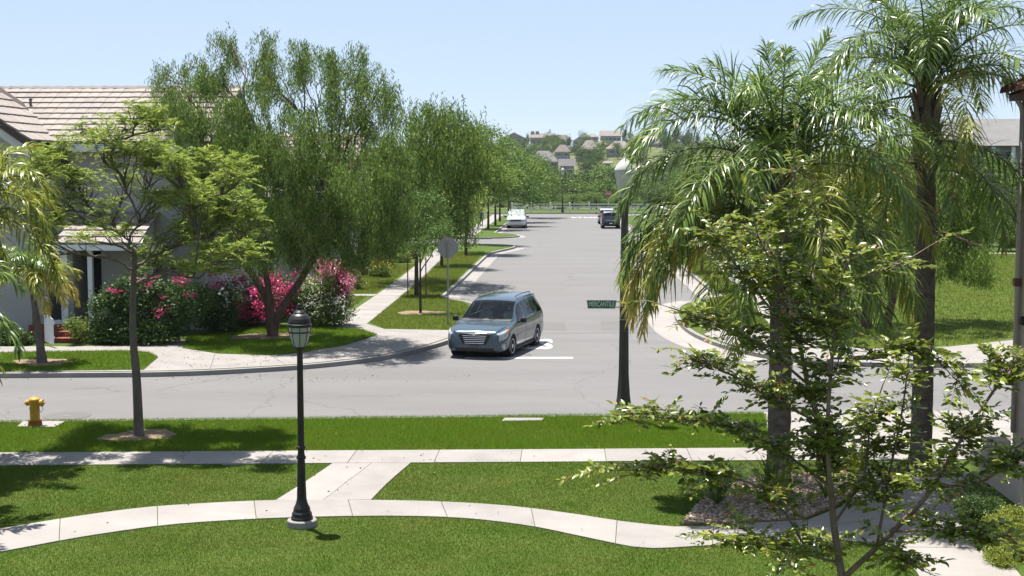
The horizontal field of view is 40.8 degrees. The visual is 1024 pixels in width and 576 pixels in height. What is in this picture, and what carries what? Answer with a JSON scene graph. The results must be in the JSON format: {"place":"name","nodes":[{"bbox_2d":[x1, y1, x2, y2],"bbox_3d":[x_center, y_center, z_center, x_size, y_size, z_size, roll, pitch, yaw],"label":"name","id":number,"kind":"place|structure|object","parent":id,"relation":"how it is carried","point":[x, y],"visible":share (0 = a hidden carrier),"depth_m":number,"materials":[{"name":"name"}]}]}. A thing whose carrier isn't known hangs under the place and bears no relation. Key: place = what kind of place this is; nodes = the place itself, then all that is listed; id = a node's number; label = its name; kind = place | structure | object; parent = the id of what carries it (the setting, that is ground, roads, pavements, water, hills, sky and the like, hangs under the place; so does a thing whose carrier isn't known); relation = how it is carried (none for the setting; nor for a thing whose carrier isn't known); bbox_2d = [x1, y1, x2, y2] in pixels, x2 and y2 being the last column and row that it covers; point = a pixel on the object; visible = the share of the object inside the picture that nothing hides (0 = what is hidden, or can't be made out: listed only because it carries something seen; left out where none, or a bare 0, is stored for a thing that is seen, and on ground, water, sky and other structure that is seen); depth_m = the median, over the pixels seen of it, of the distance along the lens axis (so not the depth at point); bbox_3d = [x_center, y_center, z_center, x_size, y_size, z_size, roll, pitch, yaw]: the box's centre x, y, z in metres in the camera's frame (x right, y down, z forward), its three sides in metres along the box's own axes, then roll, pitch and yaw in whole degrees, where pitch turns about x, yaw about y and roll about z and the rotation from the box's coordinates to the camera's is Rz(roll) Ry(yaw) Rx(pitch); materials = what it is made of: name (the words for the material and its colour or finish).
{"place":"outdoors","nodes":[
{"label":"outdoors","id":0,"kind":"place"},
{"bbox_2d":[0,132,66,296],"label":"palm tree","id":1,"kind":"object","parent":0,"point":[46,235],"visible":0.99,"depth_m":26.63,"materials":[{"name":"green plant"}]},
{"bbox_2d":[27,324,89,342],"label":"brick steps","id":2,"kind":"structure","parent":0,"point":[60,334],"depth_m":46.08,"materials":[{"name":"red brick"}]},
{"bbox_2d":[0,85,257,330],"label":"house","id":3,"kind":"structure","parent":0,"point":[37,114],"depth_m":49.19,"materials":[{"name":"paint"}]},
{"bbox_2d":[44,252,63,323],"bbox_3d":[-15.816,0.021,47.667,0.710,2.520,0.140,0,5,2],"label":"door","id":4,"kind":"structure","parent":3,"relation":"in","point":[57,315],"depth_m":47.69,"materials":[{"name":"white"}]},
{"bbox_2d":[0,323,448,371],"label":"corner pavement","id":5,"kind":"structure","parent":0,"point":[175,356],"depth_m":43.25,"materials":[{"name":"concrete"}]},
{"bbox_2d":[0,244,512,372],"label":"corner block","id":6,"kind":"structure","parent":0,"point":[487,248],"depth_m":54.91,"materials":[{"name":"green plant"}]},
{"bbox_2d":[1,320,35,345],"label":"shrub","id":7,"kind":"object","parent":6,"relation":"on","point":[28,338],"visible":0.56,"depth_m":45.16,"materials":[{"name":"green plant"}]},
{"bbox_2d":[44,315,54,343],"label":"garden gate","id":8,"kind":"structure","parent":6,"relation":"on","point":[49,324],"depth_m":44.67,"materials":[{"name":"white wood"}]},
{"bbox_2d":[0,349,157,371],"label":"lawn","id":9,"kind":"structure","parent":6,"relation":"on","point":[81,369],"depth_m":40.31,"materials":[{"name":"green plant"}]},
{"bbox_2d":[14,359,72,365],"bbox_3d":[-14.018,2.206,40.837,1.859,0.001,1.645,0,5,2],"label":"soil patch","id":10,"kind":"object","parent":9,"relation":"on","point":[34,363],"visible":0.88,"depth_m":41.02,"materials":[{"name":"brown soil"}]},
{"bbox_2d":[0,233,81,362],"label":"palm tree","id":11,"kind":"object","parent":10,"relation":"on","point":[30,274],"visible":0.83,"depth_m":40.10,"materials":[{"name":"green plant"}]},
{"bbox_2d":[60,314,99,343],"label":"shrub","id":12,"kind":"object","parent":6,"relation":"on","point":[74,325],"visible":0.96,"depth_m":45.28,"materials":[{"name":"green plant"}]},
{"bbox_2d":[84,266,221,345],"bbox_3d":[-11.868,0.572,45.591,4.745,2.583,2.325,0,5,2],"label":"shrub","id":13,"kind":"object","parent":6,"relation":"on","point":[160,325],"visible":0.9,"depth_m":45.31,"materials":[{"name":"green plant"}]},
{"bbox_2d":[193,284,246,332],"bbox_3d":[-10.247,0.745,48.204,1.763,1.783,2.088,1,5,16],"label":"bush","id":14,"kind":"object","parent":6,"relation":"on","point":[226,299],"visible":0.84,"depth_m":48.04,"materials":[{"name":"green plant"}]},
{"bbox_2d":[208,266,322,326],"bbox_3d":[-9.741,0.265,50.493,5.656,2.380,2.766,0,5,2],"label":"bougainvillea","id":15,"kind":"object","parent":6,"relation":"on","point":[283,288],"visible":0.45,"depth_m":50.30,"materials":[{"name":"pink plant"}]},
{"bbox_2d":[182,324,376,354],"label":"lawn","id":16,"kind":"structure","parent":6,"relation":"on","point":[281,339],"depth_m":44.88,"materials":[{"name":"green plant"}]},
{"bbox_2d":[231,333,310,338],"bbox_3d":[-8.276,1.650,47.280,2.895,0.001,1.923,0,5,2],"label":"soil patch","id":17,"kind":"object","parent":16,"relation":"on","point":[262,335],"visible":0.71,"depth_m":47.14,"materials":[{"name":"beige soil"}]},
{"bbox_2d":[132,22,428,336],"bbox_3d":[-7.885,-3.654,46.175,11.813,10.881,6.873,2,5,24],"label":"pepper tree","id":18,"kind":"object","parent":16,"relation":"on","point":[380,206],"visible":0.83,"depth_m":44.85,"materials":[{"name":"green plant"}]},
{"bbox_2d":[287,266,360,326],"bbox_3d":[-7.022,0.280,50.733,2.863,2.302,2.638,0,5,2],"label":"jasmine","id":19,"kind":"object","parent":6,"relation":"on","point":[334,312],"visible":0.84,"depth_m":50.27,"materials":[{"name":"green plant"}]},
{"bbox_2d":[311,258,355,307],"bbox_3d":[-6.523,0.063,50.524,1.728,2.742,2.068,0,5,2],"label":"bougainvillea","id":20,"kind":"object","parent":6,"relation":"on","point":[346,284],"visible":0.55,"depth_m":50.28,"materials":[{"name":"pink plant"}]},
{"bbox_2d":[366,259,395,276],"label":"shrub","id":21,"kind":"object","parent":6,"relation":"on","point":[380,272],"visible":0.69,"depth_m":74.23,"materials":[{"name":"green plant"}]},
{"bbox_2d":[280,251,484,329],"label":"grass","id":22,"kind":"structure","parent":6,"relation":"on","point":[470,258],"depth_m":61.88,"materials":[{"name":"green plant"}]},
{"bbox_2d":[337,90,499,271],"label":"pepper tree","id":23,"kind":"object","parent":6,"relation":"on","point":[451,170],"visible":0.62,"depth_m":68.54,"materials":[{"name":"green plant"}]},
{"bbox_2d":[397,311,443,314],"bbox_3d":[-3.643,0.991,55.344,2.006,0.001,1.631,0,5,2],"label":"soil patch","id":24,"kind":"object","parent":6,"relation":"on","point":[423,312],"visible":0.97,"depth_m":55.40,"materials":[{"name":"beige soil"}]},
{"bbox_2d":[400,211,460,312],"bbox_3d":[-3.386,-1.031,55.173,2.627,4.117,2.895,0,5,2],"label":"street tree","id":25,"kind":"object","parent":24,"relation":"on","point":[425,245],"visible":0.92,"depth_m":55.16,"materials":[{"name":"green plant"}]},
{"bbox_2d":[398,184,463,295],"bbox_3d":[-4.291,-2.244,63.090,3.979,5.207,3.200,1,5,17],"label":"street tree","id":26,"kind":"object","parent":6,"relation":"on","point":[427,200],"visible":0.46,"depth_m":62.95,"materials":[{"name":"green plant"}]},
{"bbox_2d":[438,237,457,324],"bbox_3d":[-2.375,-0.197,50.979,0.758,3.359,0.109,0,5,2],"label":"stop sign","id":27,"kind":"object","parent":6,"relation":"on","point":[447,247],"visible":1,"depth_m":50.90,"materials":[{"name":"grey metal"}]},
{"bbox_2d":[433,184,496,265],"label":"street tree","id":28,"kind":"object","parent":6,"relation":"on","point":[477,207],"visible":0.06,"depth_m":81.77,"materials":[{"name":"green plant"}]},
{"bbox_2d":[451,117,518,177],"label":"street tree","id":29,"kind":"object","parent":6,"relation":"on","point":[499,151],"visible":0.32,"depth_m":108.05,"materials":[{"name":"green plant"}]},
{"bbox_2d":[464,149,520,255],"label":"street tree","id":30,"kind":"object","parent":6,"relation":"on","point":[501,175],"visible":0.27,"depth_m":95.58,"materials":[{"name":"green plant"}]},
{"bbox_2d":[258,133,371,297],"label":"house","id":31,"kind":"structure","parent":0,"point":[280,271],"depth_m":62.33,"materials":[{"name":"paint"}]},
{"bbox_2d":[276,463,370,499],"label":"connecting path","id":32,"kind":"structure","parent":0,"point":[332,477],"depth_m":25.27,"materials":[{"name":"grey concrete"}]},
{"bbox_2d":[324,462,410,500],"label":"connecting path","id":33,"kind":"structure","parent":0,"point":[368,481],"depth_m":25.10,"materials":[{"name":"grey concrete"}]},
{"bbox_2d":[0,448,766,465],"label":"sidewalk","id":34,"kind":"structure","parent":0,"point":[343,456],"depth_m":27.41,"materials":[{"name":"grey concrete"}]},
{"bbox_2d":[340,249,439,322],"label":"side pavement","id":35,"kind":"structure","parent":0,"point":[372,308],"depth_m":63.21,"materials":[{"name":"beige concrete"}]},
{"bbox_2d":[0,500,806,552],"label":"garden path","id":36,"kind":"structure","parent":0,"point":[632,534],"depth_m":22.43,"materials":[{"name":"beige concrete"}]},
{"bbox_2d":[420,215,517,237],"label":"block","id":37,"kind":"structure","parent":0,"point":[486,232],"depth_m":133.97,"materials":[{"name":"green plant"}]},
{"bbox_2d":[479,162,540,228],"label":"street tree","id":38,"kind":"object","parent":37,"relation":"on","point":[505,193],"visible":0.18,"depth_m":137.00,"materials":[{"name":"green plant"}]},
{"bbox_2d":[493,138,557,224],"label":"street tree","id":39,"kind":"object","parent":37,"relation":"on","point":[527,188],"visible":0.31,"depth_m":146.44,"materials":[{"name":"green plant"}]},
{"bbox_2d":[499,139,559,220],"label":"street tree","id":40,"kind":"object","parent":37,"relation":"on","point":[538,172],"visible":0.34,"depth_m":157.81,"materials":[{"name":"green plant"}]},
{"bbox_2d":[508,150,567,211],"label":"street tree","id":41,"kind":"object","parent":37,"relation":"on","point":[545,165],"visible":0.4,"depth_m":172.62,"materials":[{"name":"green plant"}]},
{"bbox_2d":[0,214,1011,420],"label":"road","id":42,"kind":"structure","parent":0,"point":[558,266],"depth_m":38.31,"materials":[{"name":"grey asphalt"}]},
{"bbox_2d":[43,412,90,419],"bbox_3d":[-10.581,3.036,32.731,1.100,0.010,1.100,0,5,2],"label":"manhole cover","id":43,"kind":"object","parent":42,"relation":"on","point":[67,415],"visible":0.98,"depth_m":32.75,"materials":[{"name":"concrete"}]},
{"bbox_2d":[0,243,514,377],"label":"kerb","id":44,"kind":"structure","parent":42,"relation":"on","point":[234,370],"depth_m":39.77,"materials":[{"name":"grey concrete"}]},
{"bbox_2d":[446,248,523,299],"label":"gutter","id":45,"kind":"object","parent":42,"relation":"on","point":[462,288],"visible":0.78,"depth_m":76.43,"materials":[{"name":"concrete"}]},
{"bbox_2d":[448,290,543,356],"bbox_3d":[-0.487,1.115,44.988,2.485,1.829,5.130,1,5,16],"label":"minivan","id":46,"kind":"object","parent":42,"relation":"on","point":[506,324],"visible":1,"depth_m":43.91,"materials":[{"name":"paint"}]},
{"bbox_2d":[2,410,1010,422],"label":"kerb","id":47,"kind":"structure","parent":42,"relation":"on","point":[565,415],"depth_m":31.98,"materials":[{"name":"grey concrete"}]},
{"bbox_2d":[504,209,528,227],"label":"pickup truck","id":48,"kind":"object","parent":42,"relation":"on","point":[516,217],"visible":1,"depth_m":142.28,"materials":[{"name":"white paint"}]},
{"bbox_2d":[464,357,572,358],"bbox_3d":[0.210,2.178,42.967,3.395,0.001,0.369,0,5,-1],"label":"stop line","id":49,"kind":"object","parent":42,"relation":"on","point":[512,357],"visible":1,"depth_m":43.03,"materials":[{"name":"white paint"}]},
{"bbox_2d":[543,322,566,329],"bbox_3d":[1.267,1.428,51.892,1.600,0.001,2.800,0,5,2],"label":"road patch","id":50,"kind":"object","parent":42,"relation":"on","point":[554,326],"visible":0.6,"depth_m":51.68,"materials":[{"name":"grey asphalt"}]},
{"bbox_2d":[598,211,619,227],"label":"parked suv","id":51,"kind":"object","parent":42,"relation":"on","point":[607,218],"visible":0.82,"depth_m":140.88,"materials":[{"name":"grey paint"}]},
{"bbox_2d":[600,321,634,329],"bbox_3d":[3.975,1.416,52.038,1.200,0.001,3.100,0,5,2],"label":"road patch","id":52,"kind":"object","parent":42,"relation":"on","point":[609,325],"visible":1,"depth_m":52.02,"materials":[{"name":"grey asphalt"}]},
{"bbox_2d":[656,253,714,297],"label":"gutter","id":53,"kind":"object","parent":42,"relation":"on","point":[694,285],"visible":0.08,"depth_m":71.62,"materials":[{"name":"concrete"}]},
{"bbox_2d":[648,301,817,365],"bbox_3d":[33.650,1.530,50.670,56.916,0.001,20.798,0,5,2],"label":"gutter","id":54,"kind":"object","parent":42,"relation":"on","point":[681,337],"visible":0.51,"depth_m":49.43,"materials":[{"name":"concrete"}]},
{"bbox_2d":[628,214,1009,367],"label":"kerb","id":55,"kind":"structure","parent":42,"relation":"on","point":[691,332],"depth_m":45.20,"materials":[{"name":"grey concrete"}]},
{"bbox_2d":[0,412,1023,575],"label":"lawn","id":56,"kind":"structure","parent":0,"point":[975,470],"depth_m":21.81,"materials":[{"name":"green plant"}]},
{"bbox_2d":[0,261,31,386],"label":"palm tree","id":57,"kind":"object","parent":56,"relation":"on","point":[10,335],"visible":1,"depth_m":22.43,"materials":[{"name":"green plant"}]},
{"bbox_2d":[18,421,64,427],"bbox_3d":[-10.618,3.074,30.899,0.986,0.050,0.705,0,5,2],"label":"hydrant pad","id":58,"kind":"object","parent":56,"relation":"on","point":[47,423],"visible":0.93,"depth_m":30.93,"materials":[{"name":"concrete"}]},
{"bbox_2d":[24,396,44,425],"bbox_3d":[-10.654,2.733,30.731,0.460,0.657,0.305,0,5,2],"label":"fire hydrant","id":59,"kind":"object","parent":58,"relation":"on","point":[34,403],"visible":1,"depth_m":30.64,"materials":[{"name":"metal"}]},
{"bbox_2d":[96,429,177,440],"bbox_3d":[-8.021,3.168,29.696,1.615,0.001,1.376,0,5,2],"label":"soil patch","id":60,"kind":"object","parent":56,"relation":"on","point":[153,433],"visible":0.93,"depth_m":29.62,"materials":[{"name":"brown soil"}]},
{"bbox_2d":[4,97,274,435],"bbox_3d":[-7.783,-0.389,29.368,5.728,7.244,5.004,0,5,2],"label":"jacaranda tree","id":61,"kind":"object","parent":60,"relation":"on","point":[148,152],"visible":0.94,"depth_m":29.18,"materials":[{"name":"green plant"}]},
{"bbox_2d":[287,303,316,529],"bbox_3d":[-3.369,2.057,21.935,0.475,3.640,0.475,0,5,2],"label":"lamp post","id":62,"kind":"object","parent":56,"relation":"on","point":[299,325],"visible":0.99,"depth_m":21.88,"materials":[{"name":"metal"}]},
{"bbox_2d":[0,410,766,451],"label":"grass","id":63,"kind":"structure","parent":56,"relation":"on","point":[408,424],"depth_m":29.66,"materials":[{"name":"green plant"}]},
{"bbox_2d":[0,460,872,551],"bbox_3d":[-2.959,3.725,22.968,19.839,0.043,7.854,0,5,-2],"label":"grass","id":64,"kind":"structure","parent":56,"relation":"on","point":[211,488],"depth_m":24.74,"materials":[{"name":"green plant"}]},
{"bbox_2d":[0,329,936,560],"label":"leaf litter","id":65,"kind":"object","parent":56,"relation":"on","point":[305,432],"visible":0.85,"depth_m":28.82,"materials":[{"name":"brown plant"}]},
{"bbox_2d":[614,154,635,420],"bbox_3d":[2.560,-0.018,31.382,0.490,6.090,0.486,0,5,2],"label":"street lamp","id":66,"kind":"object","parent":56,"relation":"on","point":[623,391],"visible":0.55,"depth_m":31.37,"materials":[{"name":"metal"}]},
{"bbox_2d":[587,300,620,308],"bbox_3d":[2.088,0.372,31.345,0.785,0.200,0.024,0,5,2],"label":"street name sign","id":67,"kind":"object","parent":66,"relation":"attached to","point":[601,304],"visible":1,"depth_m":31.34,"materials":[{"name":"green metal"}]},
{"bbox_2d":[681,470,861,524],"bbox_3d":[4.663,3.646,24.106,2.190,0.050,5.215,2,5,27],"label":"mulch bed","id":68,"kind":"object","parent":56,"relation":"on","point":[757,520],"visible":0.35,"depth_m":22.91,"materials":[{"name":"wood"}]},
{"bbox_2d":[674,457,753,504],"bbox_3d":[3.371,3.279,23.152,1.738,0.781,2.129,0,5,2],"label":"strap plant","id":69,"kind":"object","parent":68,"relation":"on","point":[716,497],"visible":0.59,"depth_m":23.15,"materials":[{"name":"green plant"}]},
{"bbox_2d":[734,453,807,489],"bbox_3d":[4.384,3.223,23.807,1.501,0.782,1.788,-4,6,-38],"label":"strap plant","id":70,"kind":"object","parent":68,"relation":"on","point":[766,470],"visible":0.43,"depth_m":23.86,"materials":[{"name":"green plant"}]},
{"bbox_2d":[607,25,949,493],"bbox_3d":[4.615,-0.448,23.957,5.943,8.200,5.440,0,5,2],"label":"palm tree","id":71,"kind":"object","parent":68,"relation":"on","point":[771,142],"visible":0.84,"depth_m":23.27,"materials":[{"name":"green plant"}]},
{"bbox_2d":[837,436,897,478],"bbox_3d":[6.344,3.128,24.866,1.951,0.794,1.452,0,5,2],"label":"strap plant","id":72,"kind":"object","parent":68,"relation":"on","point":[859,465],"visible":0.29,"depth_m":24.98,"materials":[{"name":"green plant"}]},
{"bbox_2d":[555,108,1023,575],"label":"crepe myrtle","id":73,"kind":"object","parent":56,"relation":"on","point":[826,441],"visible":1,"depth_m":7.99,"materials":[{"name":"green plant"}]},
{"bbox_2d":[787,0,1023,471],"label":"palm tree","id":74,"kind":"object","parent":56,"relation":"on","point":[925,57],"visible":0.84,"depth_m":25.53,"materials":[{"name":"green plant"}]},
{"bbox_2d":[808,473,1020,575],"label":"paved court","id":75,"kind":"object","parent":56,"relation":"on","point":[967,562],"visible":0.35,"depth_m":21.63,"materials":[{"name":"concrete"}]},
{"bbox_2d":[951,489,1006,522],"bbox_3d":[7.567,3.531,22.300,1.066,0.584,1.095,0,5,2],"label":"hedge","id":76,"kind":"object","parent":56,"relation":"on","point":[983,504],"visible":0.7,"depth_m":22.14,"materials":[{"name":"green plant"}]},
{"bbox_2d":[975,502,1023,543],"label":"hedge","id":77,"kind":"object","parent":56,"relation":"on","point":[1008,511],"visible":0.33,"depth_m":21.19,"materials":[{"name":"green plant"}]},
{"bbox_2d":[978,528,1023,569],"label":"hedge","id":78,"kind":"object","parent":56,"relation":"on","point":[1005,559],"visible":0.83,"depth_m":19.88,"materials":[{"name":"green plant"}]},
{"bbox_2d":[0,0,1023,148],"label":"sky","id":79,"kind":"structure","parent":0,"point":[562,67],"materials":[{"name":"blue"}]},
{"bbox_2d":[371,146,891,207],"bbox_3d":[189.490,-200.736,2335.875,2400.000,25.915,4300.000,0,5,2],"label":"hillside","id":80,"kind":"structure","parent":0,"point":[616,161],"depth_m":507.27,"materials":[{"name":"green plant"}]},
{"bbox_2d":[529,131,555,143],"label":"house","id":81,"kind":"structure","parent":80,"relation":"on","point":[536,137],"depth_m":692.62,"materials":[{"name":"beige glass"}]},
{"bbox_2d":[531,151,557,173],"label":"house","id":82,"kind":"structure","parent":80,"relation":"on","point":[552,157],"depth_m":395.67,"materials":[{"name":"grey glass"}]},
{"bbox_2d":[555,145,569,158],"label":"house","id":83,"kind":"structure","parent":80,"relation":"on","point":[561,151],"depth_m":515.37,"materials":[{"name":"beige glass"}]},
{"bbox_2d":[558,159,575,175],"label":"house","id":84,"kind":"structure","parent":80,"relation":"on","point":[568,164],"depth_m":388.89,"materials":[{"name":"grey glass"}]},
{"bbox_2d":[548,167,591,206],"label":"tree","id":85,"kind":"object","parent":80,"relation":"on","point":[568,177],"visible":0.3,"depth_m":256.65,"materials":[{"name":"green plant"}]},
{"bbox_2d":[569,145,602,173],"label":"tree","id":86,"kind":"object","parent":80,"relation":"on","point":[582,150],"visible":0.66,"depth_m":426.99,"materials":[{"name":"green plant"}]},
{"bbox_2d":[560,162,615,206],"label":"tree","id":87,"kind":"object","parent":80,"relation":"on","point":[580,188],"visible":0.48,"depth_m":246.62,"materials":[{"name":"green plant"}]},
{"bbox_2d":[581,190,614,208],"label":"tree","id":88,"kind":"object","parent":80,"relation":"on","point":[595,196],"visible":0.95,"depth_m":208.94,"materials":[{"name":"green plant"}]},
{"bbox_2d":[582,168,632,206],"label":"tree","id":89,"kind":"object","parent":80,"relation":"on","point":[601,185],"visible":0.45,"depth_m":242.40,"materials":[{"name":"green plant"}]},
{"bbox_2d":[599,131,621,145],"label":"house","id":90,"kind":"structure","parent":80,"relation":"on","point":[610,136],"depth_m":681.92,"materials":[{"name":"beige glass"}]},
{"bbox_2d":[577,164,647,200],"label":"tree","id":91,"kind":"object","parent":80,"relation":"on","point":[612,174],"visible":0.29,"depth_m":246.85,"materials":[{"name":"green plant"}]},
{"bbox_2d":[632,172,670,206],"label":"tree","id":92,"kind":"object","parent":80,"relation":"on","point":[650,195],"visible":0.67,"depth_m":240.17,"materials":[{"name":"green plant"}]},
{"bbox_2d":[477,209,893,212],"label":"verge","id":93,"kind":"structure","parent":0,"point":[548,211],"depth_m":198.67,"materials":[{"name":"green plant"}]},
{"bbox_2d":[511,202,666,211],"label":"rail fence","id":94,"kind":"object","parent":93,"relation":"on","point":[550,206],"visible":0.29,"depth_m":194.11,"materials":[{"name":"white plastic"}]},
{"bbox_2d":[689,232,814,333],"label":"side pavement","id":95,"kind":"structure","parent":0,"point":[761,309],"depth_m":60.76,"materials":[{"name":"beige concrete"}]},
{"bbox_2d":[628,214,1015,352],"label":"park lawn","id":96,"kind":"structure","parent":0,"point":[699,330],"depth_m":55.30,"materials":[{"name":"green plant"}]},
{"bbox_2d":[678,250,769,328],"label":"grass","id":97,"kind":"structure","parent":96,"relation":"on","point":[725,292],"depth_m":61.87,"materials":[{"name":"green plant"}]},
{"bbox_2d":[755,130,1016,327],"bbox_3d":[14.017,-2.176,49.925,10.843,7.459,6.840,-2,5,-19],"label":"pepper tree","id":98,"kind":"object","parent":96,"relation":"on","point":[973,264],"visible":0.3,"depth_m":49.87,"materials":[{"name":"green plant"}]},
{"bbox_2d":[981,150,1017,226],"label":"park tree","id":99,"kind":"object","parent":96,"relation":"on","point":[1008,178],"visible":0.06,"depth_m":113.75,"materials":[{"name":"green plant"}]},
{"bbox_2d":[993,221,1016,248],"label":"shrub","id":100,"kind":"object","parent":96,"relation":"on","point":[1012,244],"visible":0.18,"depth_m":98.30,"materials":[{"name":"green plant"}]},
{"bbox_2d":[705,325,1012,361],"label":"corner pavement","id":101,"kind":"structure","parent":0,"point":[970,353],"depth_m":43.51,"materials":[{"name":"concrete"}]},
{"bbox_2d":[766,411,1012,460],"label":"driveway","id":102,"kind":"structure","parent":0,"point":[1003,425],"depth_m":30.28,"materials":[{"name":"concrete"}]},
{"bbox_2d":[895,119,1019,221],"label":"apartment house","id":103,"kind":"structure","parent":0,"point":[1006,130],"depth_m":134.59,"materials":[{"name":"paint"}]},
{"bbox_2d":[980,436,1023,507],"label":"garden wall","id":104,"kind":"structure","parent":0,"point":[1012,490],"depth_m":24.14,"materials":[{"name":"paint"}]},
{"bbox_2d":[1000,78,1023,449],"bbox_3d":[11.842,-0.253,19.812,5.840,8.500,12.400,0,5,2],"label":"column","id":105,"kind":"structure","parent":104,"relation":"on","point":[1017,401],"depth_m":25.48,"materials":[{"name":"paint"}]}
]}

